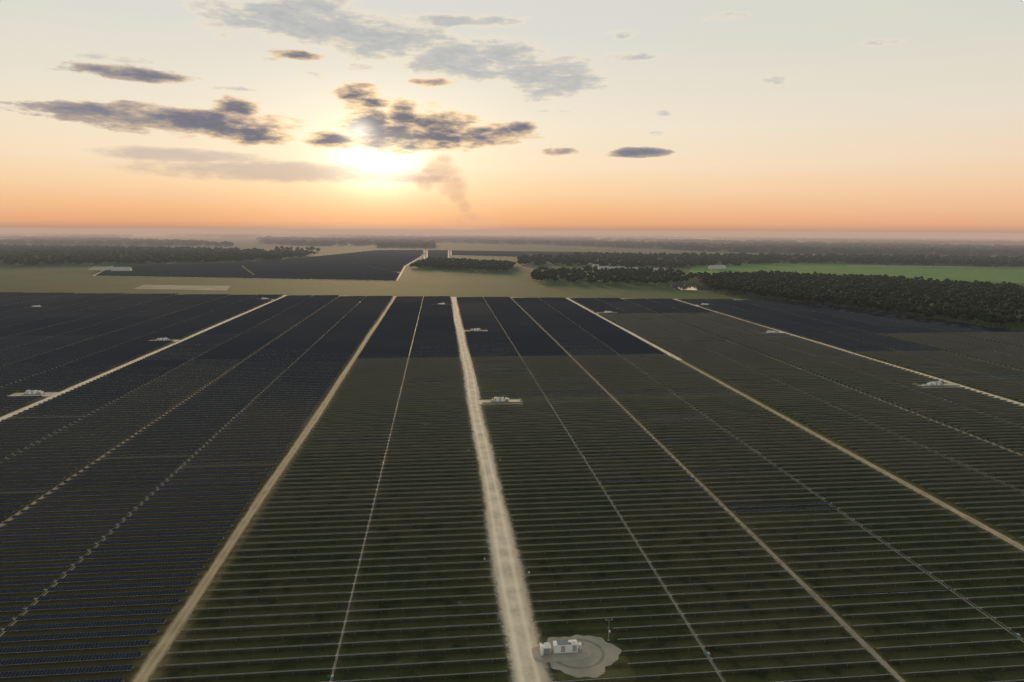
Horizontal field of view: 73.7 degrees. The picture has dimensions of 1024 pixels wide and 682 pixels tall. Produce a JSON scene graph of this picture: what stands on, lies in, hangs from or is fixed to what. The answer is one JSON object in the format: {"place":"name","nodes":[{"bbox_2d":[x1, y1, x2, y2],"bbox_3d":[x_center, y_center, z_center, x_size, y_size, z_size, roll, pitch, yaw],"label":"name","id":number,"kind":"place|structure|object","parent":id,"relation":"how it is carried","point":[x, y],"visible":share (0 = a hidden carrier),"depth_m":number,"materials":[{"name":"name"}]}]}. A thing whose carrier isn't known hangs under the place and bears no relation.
{"place":"outdoors","nodes":[
{"label":"outdoors","id":0,"kind":"place"},
{"bbox_2d":[93,250,603,280],"bbox_3d":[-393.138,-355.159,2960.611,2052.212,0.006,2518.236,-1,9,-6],"label":"dirt road","id":1,"kind":"structure","parent":0,"point":[397,278],"depth_m":1877.80,"materials":[{"name":"beige soil"}]},
{"bbox_2d":[97,250,602,279],"bbox_3d":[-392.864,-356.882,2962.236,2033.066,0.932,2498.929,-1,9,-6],"label":"distant solar panels","id":2,"kind":"object","parent":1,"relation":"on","point":[338,266],"visible":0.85,"depth_m":2267.43,"materials":[{"name":"black glass"}]},
{"bbox_2d":[0,294,1023,681],"bbox_3d":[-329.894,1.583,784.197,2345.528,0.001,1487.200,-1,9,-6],"label":"farm ground","id":3,"kind":"structure","parent":0,"point":[884,642],"depth_m":278.86,"materials":[{"name":"green plant"}]},
{"bbox_2d":[21,298,945,655],"bbox_3d":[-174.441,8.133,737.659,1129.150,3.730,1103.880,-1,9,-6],"label":"stations","id":4,"kind":"object","parent":3,"relation":"on","point":[565,646],"visible":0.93,"depth_m":212.58,"materials":[{"name":"white paint"}]},
{"bbox_2d":[0,292,1023,681],"bbox_3d":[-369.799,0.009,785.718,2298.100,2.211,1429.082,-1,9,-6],"label":"solar panels","id":5,"kind":"object","parent":3,"relation":"on","point":[436,340],"visible":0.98,"depth_m":526.32,"materials":[{"name":"black glass"}]},
{"bbox_2d":[532,635,621,677],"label":"pad","id":6,"kind":"object","parent":3,"relation":"on","point":[597,658],"visible":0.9,"depth_m":209.73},
{"bbox_2d":[0,293,1023,681],"bbox_3d":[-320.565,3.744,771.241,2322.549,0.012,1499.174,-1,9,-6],"label":"roads","id":7,"kind":"structure","parent":0,"point":[520,629],"depth_m":306.58,"materials":[{"name":"beige soil"}]},
{"bbox_2d":[0,227,1023,330],"bbox_3d":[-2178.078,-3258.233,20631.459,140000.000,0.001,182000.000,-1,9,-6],"label":"ground","id":8,"kind":"structure","parent":0,"point":[517,273],"depth_m":2745.73,"materials":[{"name":"green plant"}]},
{"bbox_2d":[100,264,725,270],"bbox_3d":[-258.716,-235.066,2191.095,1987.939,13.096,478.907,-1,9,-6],"label":"farm buildings","id":9,"kind":"structure","parent":8,"relation":"on","point":[130,268],"depth_m":2182.47,"materials":[{"name":"silver metal"}]},
{"bbox_2d":[0,228,1023,330],"bbox_3d":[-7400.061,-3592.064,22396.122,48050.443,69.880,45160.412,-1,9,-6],"label":"forest","id":10,"kind":"object","parent":8,"relation":"on","point":[1002,303],"visible":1,"depth_m":2894.26,"materials":[{"name":"green plant"}]},
{"bbox_2d":[0,243,1023,298],"bbox_3d":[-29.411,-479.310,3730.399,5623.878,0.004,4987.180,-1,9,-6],"label":"farm fields","id":11,"kind":"structure","parent":8,"relation":"on","point":[560,287],"depth_m":1590.63,"materials":[{"name":"green plant"}]},
{"bbox_2d":[0,0,1023,232],"label":"sky","id":12,"kind":"structure","parent":0,"point":[608,115],"materials":[{"name":"orange"}]}
]}

